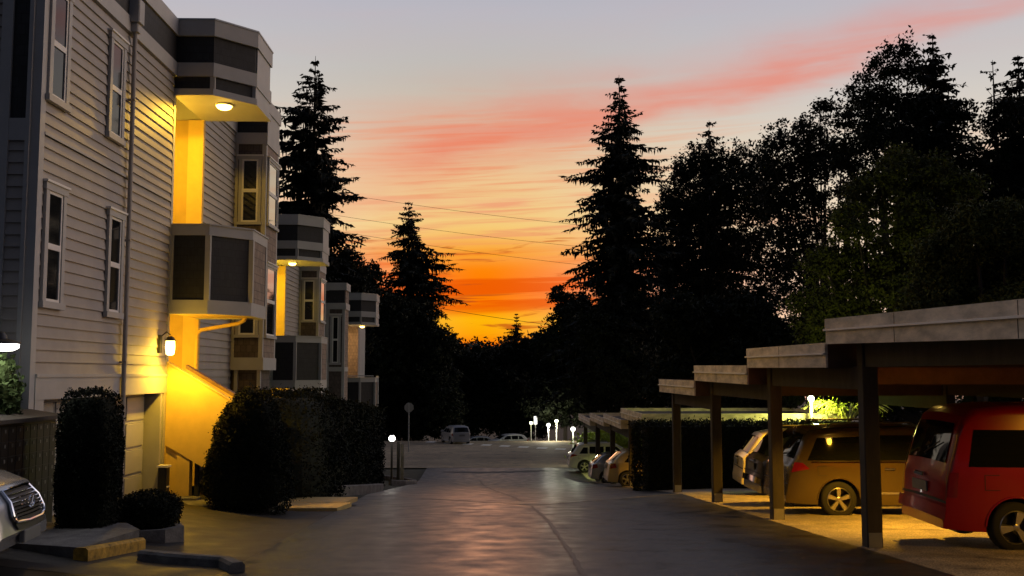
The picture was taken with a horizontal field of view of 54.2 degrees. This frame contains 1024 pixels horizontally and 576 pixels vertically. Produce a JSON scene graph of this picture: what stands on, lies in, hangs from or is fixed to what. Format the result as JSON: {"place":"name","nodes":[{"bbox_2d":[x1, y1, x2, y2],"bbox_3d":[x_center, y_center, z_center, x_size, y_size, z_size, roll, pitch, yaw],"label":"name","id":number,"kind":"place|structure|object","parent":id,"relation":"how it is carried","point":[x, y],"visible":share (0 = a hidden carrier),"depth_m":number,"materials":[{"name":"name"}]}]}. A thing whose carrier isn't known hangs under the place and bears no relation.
{"place":"outdoors","nodes":[
{"label":"outdoors","id":0,"kind":"place"},
{"bbox_2d":[0,567,93,575],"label":"foreground paving","id":1,"kind":"structure","parent":0,"point":[6,571],"depth_m":10.53,"materials":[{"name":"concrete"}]},
{"bbox_2d":[0,499,334,575],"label":"parking apron","id":2,"kind":"object","parent":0,"point":[242,536],"visible":0.52,"depth_m":13.80,"materials":[{"name":"concrete"}]},
{"bbox_2d":[9,522,138,558],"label":"concrete island","id":3,"kind":"structure","parent":2,"relation":"on","point":[51,539],"depth_m":12.36,"materials":[{"name":"concrete"}]},
{"bbox_2d":[50,385,125,528],"bbox_3d":[-5.695,2.405,13.483,0.809,2.174,0.845,0,-5,-1],"label":"shrub","id":4,"kind":"object","parent":3,"relation":"on","point":[88,475],"visible":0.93,"depth_m":13.18,"materials":[{"name":"green plant"}]},
{"bbox_2d":[139,522,183,542],"bbox_3d":[-5.148,3.537,14.099,0.966,0.360,0.929,-2,-5,20],"label":"planter bed","id":5,"kind":"object","parent":2,"relation":"on","point":[174,533],"visible":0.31,"depth_m":13.79,"materials":[{"name":"concrete"}]},
{"bbox_2d":[116,488,183,529],"bbox_3d":[-5.163,3.158,14.182,1.001,0.628,0.956,0,-5,-1],"label":"shrub","id":6,"kind":"object","parent":5,"relation":"in","point":[151,508],"visible":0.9,"depth_m":13.91,"materials":[{"name":"green plant"}]},
{"bbox_2d":[157,464,170,490],"bbox_3d":[-6.940,3.876,19.916,0.210,0.690,0.260,0,-5,-1],"label":"utility box","id":7,"kind":"object","parent":2,"relation":"on","point":[163,476],"visible":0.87,"depth_m":19.82,"materials":[{"name":"black metal"}]},
{"bbox_2d":[177,496,276,512],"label":"landing slab","id":8,"kind":"structure","parent":2,"relation":"on","point":[194,500],"depth_m":19.84,"materials":[{"name":"concrete"}]},
{"bbox_2d":[330,214,580,246],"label":"power line","id":9,"kind":"object","parent":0,"point":[456,232],"visible":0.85,"depth_m":122.92,"materials":[{"name":"black metal"}]},
{"bbox_2d":[380,441,576,467],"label":"street","id":10,"kind":"structure","parent":0,"point":[492,454],"depth_m":72.13,"materials":[{"name":"asphalt"}]},
{"bbox_2d":[441,425,469,443],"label":"parked car","id":11,"kind":"object","parent":10,"relation":"on","point":[451,434],"visible":1,"depth_m":86.37,"materials":[{"name":"grey paint"}]},
{"bbox_2d":[0,400,959,573],"bbox_3d":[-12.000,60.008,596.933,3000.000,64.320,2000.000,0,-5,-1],"label":"ground","id":12,"kind":"structure","parent":0,"point":[415,473],"depth_m":301.45,"materials":[{"name":"concrete"}]},
{"bbox_2d":[0,331,19,350],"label":"lamp post","id":13,"kind":"object","parent":12,"relation":"on","point":[6,344],"visible":1,"depth_m":13.01,"materials":[{"name":"black metal"}]},
{"bbox_2d":[0,351,26,415],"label":"shrub","id":14,"kind":"object","parent":12,"relation":"on","point":[12,387],"visible":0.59,"depth_m":13.39,"materials":[{"name":"green plant"}]},
{"bbox_2d":[0,470,46,550],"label":"parked car","id":15,"kind":"object","parent":12,"relation":"on","point":[22,512],"visible":1,"depth_m":10.49,"materials":[{"name":"silver metal"}]},
{"bbox_2d":[0,409,60,521],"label":"slatted fence","id":16,"kind":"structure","parent":12,"relation":"on","point":[27,445],"depth_m":13.53,"materials":[{"name":"wood"}]},
{"bbox_2d":[0,442,7,456],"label":"mailbox door","id":17,"kind":"structure","parent":16,"relation":"in","point":[4,446],"depth_m":12.73,"materials":[{"name":"metal"}]},
{"bbox_2d":[0,457,7,470],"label":"mailbox door","id":18,"kind":"structure","parent":16,"relation":"in","point":[3,461],"depth_m":12.71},
{"bbox_2d":[1,427,8,441],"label":"mailbox door","id":19,"kind":"structure","parent":16,"relation":"in","point":[5,430],"depth_m":12.74,"materials":[{"name":"metal"}]},
{"bbox_2d":[7,456,14,470],"bbox_3d":[-6.472,2.265,12.926,0.019,0.182,0.189,0,-5,-1],"label":"mailbox door","id":20,"kind":"structure","parent":16,"relation":"in","point":[11,459],"depth_m":12.91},
{"bbox_2d":[8,426,15,440],"bbox_3d":[-6.472,1.886,12.959,0.019,0.182,0.189,0,-5,-1],"label":"mailbox door","id":21,"kind":"structure","parent":16,"relation":"in","point":[12,430],"depth_m":12.95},
{"bbox_2d":[8,441,15,455],"bbox_3d":[-6.472,2.076,12.942,0.019,0.182,0.189,0,-5,-1],"label":"mailbox door","id":22,"kind":"structure","parent":16,"relation":"in","point":[11,445],"depth_m":12.93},
{"bbox_2d":[14,469,21,476],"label":"mailbox door","id":23,"kind":"structure","parent":16,"relation":"in","point":[18,472],"depth_m":13.12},
{"bbox_2d":[15,454,21,468],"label":"mailbox door","id":24,"kind":"structure","parent":16,"relation":"in","point":[18,458],"depth_m":13.12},
{"bbox_2d":[15,440,22,454],"bbox_3d":[-6.476,2.093,13.142,0.019,0.182,0.189,0,-5,-1],"label":"mailbox door","id":25,"kind":"structure","parent":16,"relation":"in","point":[19,443],"depth_m":13.12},
{"bbox_2d":[16,425,22,439],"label":"mailbox door","id":26,"kind":"structure","parent":16,"relation":"in","point":[19,429],"depth_m":13.14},
{"bbox_2d":[21,468,28,479],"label":"mailbox door","id":27,"kind":"structure","parent":16,"relation":"in","point":[24,474],"depth_m":13.31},
{"bbox_2d":[22,453,28,467],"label":"mailbox door","id":28,"kind":"structure","parent":16,"relation":"in","point":[25,457],"depth_m":13.31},
{"bbox_2d":[22,439,29,453],"bbox_3d":[-6.480,2.110,13.341,0.019,0.182,0.189,0,-5,-1],"label":"mailbox door","id":29,"kind":"structure","parent":16,"relation":"in","point":[26,442],"depth_m":13.33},
{"bbox_2d":[23,425,29,438],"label":"mailbox door","id":30,"kind":"structure","parent":16,"relation":"in","point":[26,428],"depth_m":13.34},
{"bbox_2d":[28,466,34,480],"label":"mailbox door","id":31,"kind":"structure","parent":16,"relation":"in","point":[31,474],"depth_m":13.49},
{"bbox_2d":[29,452,35,466],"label":"mailbox door","id":32,"kind":"structure","parent":16,"relation":"in","point":[32,456],"depth_m":13.52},
{"bbox_2d":[29,438,36,451],"bbox_3d":[-6.484,2.127,13.540,0.019,0.182,0.189,0,-5,-1],"label":"mailbox door","id":33,"kind":"structure","parent":16,"relation":"in","point":[32,448],"depth_m":13.52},
{"bbox_2d":[30,424,36,437],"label":"mailbox door","id":34,"kind":"structure","parent":16,"relation":"in","point":[33,427],"depth_m":13.55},
{"bbox_2d":[35,479,40,491],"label":"mailbox door","id":35,"kind":"structure","parent":16,"relation":"in","point":[37,482],"depth_m":13.70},
{"bbox_2d":[35,465,41,478],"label":"mailbox door","id":36,"kind":"structure","parent":16,"relation":"in","point":[38,469],"depth_m":13.70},
{"bbox_2d":[36,437,42,450],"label":"mailbox door","id":37,"kind":"structure","parent":16,"relation":"in","point":[39,442],"depth_m":13.73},
{"bbox_2d":[36,451,42,464],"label":"mailbox door","id":38,"kind":"structure","parent":16,"relation":"in","point":[38,454],"depth_m":13.71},
{"bbox_2d":[37,423,43,436],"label":"mailbox door","id":39,"kind":"structure","parent":16,"relation":"in","point":[40,426],"depth_m":13.76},
{"bbox_2d":[41,491,46,504],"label":"mailbox door","id":40,"kind":"structure","parent":16,"relation":"in","point":[43,494],"depth_m":13.88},
{"bbox_2d":[41,477,47,491],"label":"mailbox door","id":41,"kind":"structure","parent":16,"relation":"in","point":[44,481],"depth_m":13.88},
{"bbox_2d":[42,464,47,477],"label":"mailbox door","id":42,"kind":"structure","parent":16,"relation":"in","point":[45,466],"depth_m":13.88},
{"bbox_2d":[42,450,48,463],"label":"mailbox door","id":43,"kind":"structure","parent":16,"relation":"in","point":[45,455],"depth_m":13.91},
{"bbox_2d":[43,422,49,435],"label":"mailbox door","id":44,"kind":"structure","parent":16,"relation":"in","point":[46,430],"depth_m":13.94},
{"bbox_2d":[43,436,49,449],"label":"mailbox door","id":45,"kind":"structure","parent":16,"relation":"in","point":[45,439],"depth_m":13.93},
{"bbox_2d":[47,476,53,489],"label":"mailbox door","id":46,"kind":"structure","parent":16,"relation":"in","point":[50,479],"depth_m":14.07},
{"bbox_2d":[47,489,53,503],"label":"mailbox door","id":47,"kind":"structure","parent":16,"relation":"in","point":[49,497],"depth_m":14.04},
{"bbox_2d":[48,449,54,462],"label":"mailbox door","id":48,"kind":"structure","parent":16,"relation":"in","point":[52,451],"depth_m":14.10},
{"bbox_2d":[48,462,54,475],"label":"mailbox door","id":49,"kind":"structure","parent":16,"relation":"in","point":[51,466],"depth_m":14.09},
{"bbox_2d":[49,435,55,448],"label":"mailbox door","id":50,"kind":"structure","parent":16,"relation":"in","point":[51,439],"depth_m":14.11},
{"bbox_2d":[50,422,55,434],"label":"mailbox door","id":51,"kind":"structure","parent":16,"relation":"in","point":[52,424],"depth_m":14.13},
{"bbox_2d":[73,537,145,561],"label":"kerb","id":52,"kind":"structure","parent":12,"relation":"on","point":[101,551],"depth_m":12.06,"materials":[{"name":"yellow paint"}]},
{"bbox_2d":[0,0,280,514],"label":"townhouse","id":53,"kind":"structure","parent":12,"relation":"on","point":[140,166],"depth_m":19.20,"materials":[{"name":"grey paint"}]},
{"bbox_2d":[38,178,70,309],"bbox_3d":[-6.936,-0.640,15.175,0.085,1.915,0.820,0,-5,-1],"label":"window","id":54,"kind":"structure","parent":53,"relation":"in","point":[54,220],"depth_m":15.16,"materials":[{"name":"grey paint"}]},
{"bbox_2d":[45,0,74,112],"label":"window","id":55,"kind":"structure","parent":53,"relation":"in","point":[61,11],"depth_m":15.39,"materials":[{"name":"grey paint"}]},
{"bbox_2d":[43,394,144,514],"bbox_3d":[-7.323,2.926,17.395,0.100,2.090,5.250,0,-5,-1],"label":"garage door","id":56,"kind":"structure","parent":53,"relation":"in","point":[134,404],"depth_m":19.38,"materials":[{"name":"paint"}]},
{"bbox_2d":[103,206,127,318],"bbox_3d":[-6.985,-0.429,17.625,0.085,1.915,0.820,0,-5,-1],"label":"window","id":57,"kind":"structure","parent":53,"relation":"in","point":[116,218],"depth_m":17.61,"materials":[{"name":"grey paint"}]},
{"bbox_2d":[105,28,129,146],"bbox_3d":[-6.982,-3.533,17.712,0.085,1.915,0.820,0,-5,-1],"label":"window","id":58,"kind":"structure","parent":53,"relation":"in","point":[118,45],"depth_m":17.71,"materials":[{"name":"grey paint"}]},
{"bbox_2d":[194,463,207,495],"bbox_3d":[-6.118,3.877,20.575,0.800,0.800,0.100,0,-5,-1],"label":"under stair door","id":59,"kind":"structure","parent":53,"relation":"in","point":[197,468],"depth_m":20.52,"materials":[{"name":"wood"}]},
{"bbox_2d":[137,549,244,572],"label":"kerb","id":60,"kind":"structure","parent":12,"relation":"on","point":[229,564],"depth_m":11.79,"materials":[{"name":"concrete"}]},
{"bbox_2d":[199,383,297,514],"bbox_3d":[-5.151,3.267,19.595,1.898,2.818,1.460,0,-5,-1],"label":"shrub","id":61,"kind":"object","parent":12,"relation":"on","point":[248,463],"visible":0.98,"depth_m":19.15,"materials":[{"name":"green plant"}]},
{"bbox_2d":[201,214,329,482],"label":"townhouse","id":62,"kind":"structure","parent":12,"relation":"on","point":[302,264],"depth_m":36.73,"materials":[{"name":"grey paint"}]},
{"bbox_2d":[252,383,353,500],"bbox_3d":[-5.509,3.975,24.670,2.891,3.269,6.875,0,-5,-1],"label":"hedge","id":63,"kind":"object","parent":12,"relation":"on","point":[313,424],"visible":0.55,"depth_m":23.16,"materials":[{"name":"green plant"}]},
{"bbox_2d":[278,497,357,510],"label":"timber platform","id":64,"kind":"structure","parent":12,"relation":"on","point":[323,503],"depth_m":21.08,"materials":[{"name":"wood"}]},
{"bbox_2d":[275,56,374,360],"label":"conifer tree","id":65,"kind":"object","parent":12,"relation":"on","point":[314,185],"visible":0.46,"depth_m":71.84,"materials":[{"name":"green plant"}]},
{"bbox_2d":[324,283,379,406],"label":"townhouse","id":66,"kind":"structure","parent":12,"relation":"on","point":[349,317],"depth_m":51.56,"materials":[{"name":"grey paint"}]},
{"bbox_2d":[326,247,384,352],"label":"broadleaf tree","id":67,"kind":"object","parent":12,"relation":"on","point":[358,265],"visible":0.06,"depth_m":83.15,"materials":[{"name":"green plant"}]},
{"bbox_2d":[326,396,387,485],"bbox_3d":[-6.027,5.468,33.568,2.474,4.091,13.588,0,-5,-1],"label":"hedge","id":68,"kind":"object","parent":12,"relation":"on","point":[366,437],"visible":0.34,"depth_m":33.84,"materials":[{"name":"green plant"}]},
{"bbox_2d":[331,483,383,496],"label":"kerb","id":69,"kind":"structure","parent":12,"relation":"on","point":[362,489],"depth_m":27.85,"materials":[{"name":"concrete"}]},
{"bbox_2d":[389,434,394,479],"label":"lamp post","id":70,"kind":"object","parent":12,"relation":"on","point":[391,438],"visible":0.98,"depth_m":43.88,"materials":[{"name":"black metal"}]},
{"bbox_2d":[383,475,416,485],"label":"kerb","id":71,"kind":"structure","parent":12,"relation":"on","point":[404,482],"depth_m":43.12,"materials":[{"name":"concrete"}]},
{"bbox_2d":[397,442,403,479],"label":"electric meter post","id":72,"kind":"object","parent":12,"relation":"on","point":[400,473],"visible":0.79,"depth_m":45.36,"materials":[{"name":"black metal"}]},
{"bbox_2d":[404,403,413,451],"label":"stop sign","id":73,"kind":"object","parent":12,"relation":"on","point":[408,407],"visible":0.88,"depth_m":75.28,"materials":[{"name":"metal"}]},
{"bbox_2d":[364,258,472,440],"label":"broadleaf tree","id":74,"kind":"object","parent":12,"relation":"on","point":[411,356],"visible":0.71,"depth_m":97.34,"materials":[{"name":"green plant"}]},
{"bbox_2d":[374,202,478,440],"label":"conifer tree","id":75,"kind":"object","parent":12,"relation":"on","point":[412,271],"visible":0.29,"depth_m":107.80,"materials":[{"name":"green plant"}]},
{"bbox_2d":[338,193,575,224],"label":"power line","id":76,"kind":"object","parent":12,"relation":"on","point":[470,212],"visible":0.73,"depth_m":123.16,"materials":[{"name":"black metal"}]},
{"bbox_2d":[340,231,577,264],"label":"power line","id":77,"kind":"object","parent":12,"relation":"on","point":[465,250],"visible":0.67,"depth_m":122.75,"materials":[{"name":"black metal"}]},
{"bbox_2d":[470,436,490,440],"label":"parked car","id":78,"kind":"object","parent":12,"relation":"on","point":[479,438],"visible":0.19,"depth_m":101.52,"materials":[{"name":"silver metal"}]},
{"bbox_2d":[440,308,546,324],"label":"power line","id":79,"kind":"object","parent":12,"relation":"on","point":[490,316],"visible":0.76,"depth_m":135.11,"materials":[{"name":"black metal"}]},
{"bbox_2d":[488,433,528,440],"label":"parked car","id":80,"kind":"object","parent":12,"relation":"on","point":[512,437],"visible":0.48,"depth_m":99.56,"materials":[{"name":"white paint"}]},
{"bbox_2d":[503,314,523,347],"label":"conifer tree","id":81,"kind":"object","parent":12,"relation":"on","point":[511,337],"visible":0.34,"depth_m":159.91,"materials":[{"name":"green plant"}]},
{"bbox_2d":[477,331,560,439],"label":"broadleaf tree","id":82,"kind":"object","parent":12,"relation":"on","point":[510,374],"visible":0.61,"depth_m":107.07,"materials":[{"name":"green plant"}]},
{"bbox_2d":[516,283,597,440],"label":"broadleaf tree","id":83,"kind":"object","parent":12,"relation":"on","point":[568,307],"visible":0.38,"depth_m":94.23,"materials":[{"name":"green plant"}]},
{"bbox_2d":[571,426,574,447],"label":"lamp post","id":84,"kind":"object","parent":12,"relation":"on","point":[572,428],"visible":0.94,"depth_m":61.49,"materials":[{"name":"metal"}]},
{"bbox_2d":[564,430,641,458],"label":"shrub","id":85,"kind":"object","parent":12,"relation":"on","point":[621,440],"visible":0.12,"depth_m":59.30,"materials":[{"name":"green plant"}]},
{"bbox_2d":[537,78,690,412],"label":"conifer tree","id":86,"kind":"object","parent":12,"relation":"on","point":[619,220],"visible":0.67,"depth_m":73.79,"materials":[{"name":"green plant"}]},
{"bbox_2d":[457,311,857,424],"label":"woodland","id":87,"kind":"object","parent":12,"relation":"on","point":[478,347],"visible":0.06,"depth_m":272.41,"materials":[{"name":"green plant"}]},
{"bbox_2d":[639,286,801,407],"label":"broadleaf tree","id":88,"kind":"object","parent":12,"relation":"on","point":[707,330],"visible":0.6,"depth_m":55.13,"materials":[{"name":"green plant"}]},
{"bbox_2d":[639,136,806,314],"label":"broadleaf tree","id":89,"kind":"object","parent":12,"relation":"on","point":[689,275],"visible":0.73,"depth_m":80.05,"materials":[{"name":"green plant"}]},
{"bbox_2d":[669,121,781,298],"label":"conifer tree","id":90,"kind":"object","parent":12,"relation":"on","point":[709,140],"visible":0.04,"depth_m":89.19,"materials":[{"name":"green plant"}]},
{"bbox_2d":[627,415,854,490],"bbox_3d":[7.220,5.337,31.516,7.117,2.682,1.900,0,-5,-1],"label":"hedge","id":91,"kind":"object","parent":12,"relation":"on","point":[653,459],"visible":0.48,"depth_m":30.84,"materials":[{"name":"green plant"}]},
{"bbox_2d":[808,396,813,417],"bbox_3d":[9.781,5.071,32.588,0.200,3.192,0.200,0,-5,-1],"label":"lamp post","id":92,"kind":"object","parent":12,"relation":"on","point":[811,399],"visible":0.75,"depth_m":32.64,"materials":[{"name":"metal"}]},
{"bbox_2d":[740,68,897,318],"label":"broadleaf tree","id":93,"kind":"object","parent":12,"relation":"on","point":[802,164],"visible":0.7,"depth_m":66.63,"materials":[{"name":"green plant"}]},
{"bbox_2d":[801,396,891,421],"bbox_3d":[11.040,5.110,32.947,2.891,3.113,1.413,0,-5,-1],"label":"shrub","id":94,"kind":"object","parent":12,"relation":"on","point":[836,409],"visible":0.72,"depth_m":32.86,"materials":[{"name":"green plant"}]},
{"bbox_2d":[778,141,998,421],"bbox_3d":[14.373,0.999,38.193,8.162,13.474,4.096,-1,-5,14],"label":"broadleaf tree","id":95,"kind":"object","parent":12,"relation":"on","point":[834,264],"visible":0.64,"depth_m":38.03,"materials":[{"name":"green plant"}]},
{"bbox_2d":[782,332,1023,425],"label":"broadleaf tree","id":96,"kind":"object","parent":12,"relation":"on","point":[913,415],"visible":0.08,"depth_m":37.54,"materials":[{"name":"green plant"}]},
{"bbox_2d":[821,25,1023,423],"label":"broadleaf tree","id":97,"kind":"object","parent":12,"relation":"on","point":[879,102],"visible":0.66,"depth_m":60.84,"materials":[{"name":"green plant"}]},
{"bbox_2d":[852,35,1000,312],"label":"conifer tree","id":98,"kind":"object","parent":12,"relation":"on","point":[933,69],"visible":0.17,"depth_m":63.13,"materials":[{"name":"green plant"}]},
{"bbox_2d":[895,188,1023,401],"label":"broadleaf tree","id":99,"kind":"object","parent":12,"relation":"on","point":[955,267],"visible":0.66,"depth_m":26.92,"materials":[{"name":"green plant"}]},
{"bbox_2d":[973,60,1008,192],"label":"conifer tree","id":100,"kind":"object","parent":12,"relation":"on","point":[993,84],"visible":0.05,"depth_m":68.03,"materials":[{"name":"green plant"}]},
{"bbox_2d":[975,56,1023,266],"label":"conifer tree","id":101,"kind":"object","parent":12,"relation":"on","point":[1004,143],"visible":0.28,"depth_m":61.09,"materials":[{"name":"green plant"}]},
{"bbox_2d":[215,468,954,575],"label":"driveway","id":102,"kind":"structure","parent":0,"point":[503,522],"depth_m":14.79,"materials":[{"name":"asphalt"}]},
{"bbox_2d":[162,0,1023,399],"label":"sky","id":103,"kind":"structure","parent":0,"point":[481,107],"materials":[{"name":"orange"}]},
{"bbox_2d":[576,468,1023,575],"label":"parking bay","id":104,"kind":"object","parent":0,"point":[908,538],"visible":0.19,"depth_m":15.19,"materials":[{"name":"concrete"}]},
{"bbox_2d":[567,440,623,472],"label":"parked car","id":105,"kind":"object","parent":104,"relation":"on","point":[580,453],"visible":0.56,"depth_m":56.27,"materials":[{"name":"white paint"}]},
{"bbox_2d":[588,451,615,482],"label":"parked car","id":106,"kind":"object","parent":104,"relation":"on","point":[596,467],"visible":0.32,"depth_m":47.76,"materials":[{"name":"silver metal"}]},
{"bbox_2d":[604,448,641,485],"bbox_3d":[5.803,7.038,39.466,4.300,1.500,2.229,0,-5,-1],"label":"parked car","id":107,"kind":"object","parent":104,"relation":"on","point":[616,467],"visible":0.3,"depth_m":38.65,"materials":[{"name":"beige paint"}]},
{"bbox_2d":[578,408,841,486],"bbox_3d":[7.367,7.453,45.033,6.720,4.525,24.306,0,-5,-1],"label":"carport","id":108,"kind":"object","parent":104,"relation":"on","point":[611,424],"visible":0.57,"depth_m":38.01,"materials":[{"name":"wood"}]},
{"bbox_2d":[733,426,792,484],"bbox_3d":[8.165,4.521,26.278,4.550,1.748,2.326,0,-5,4],"label":"parked car","id":109,"kind":"object","parent":104,"relation":"on","point":[751,442],"visible":0.13,"depth_m":26.11,"materials":[{"name":"paint"}]},
{"bbox_2d":[742,425,807,506],"bbox_3d":[7.607,3.960,22.500,4.579,1.748,2.326,0,-5,-1],"label":"parked car","id":110,"kind":"object","parent":104,"relation":"on","point":[757,458],"visible":0.16,"depth_m":22.27,"materials":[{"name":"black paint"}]},
{"bbox_2d":[764,418,916,514],"bbox_3d":[7.764,3.569,20.128,5.100,1.822,2.420,0,-5,-1],"label":"parked minivan","id":111,"kind":"object","parent":104,"relation":"on","point":[821,462],"visible":0.48,"depth_m":19.21,"materials":[{"name":"brown metal"}]},
{"bbox_2d":[658,299,1023,547],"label":"carport","id":112,"kind":"object","parent":104,"relation":"on","point":[926,358],"visible":0.95,"depth_m":14.48,"materials":[{"name":"wood"}]},
{"bbox_2d":[898,402,1023,549],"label":"parked van","id":113,"kind":"object","parent":104,"relation":"on","point":[964,469],"visible":1,"depth_m":13.45,"materials":[{"name":"red paint"}]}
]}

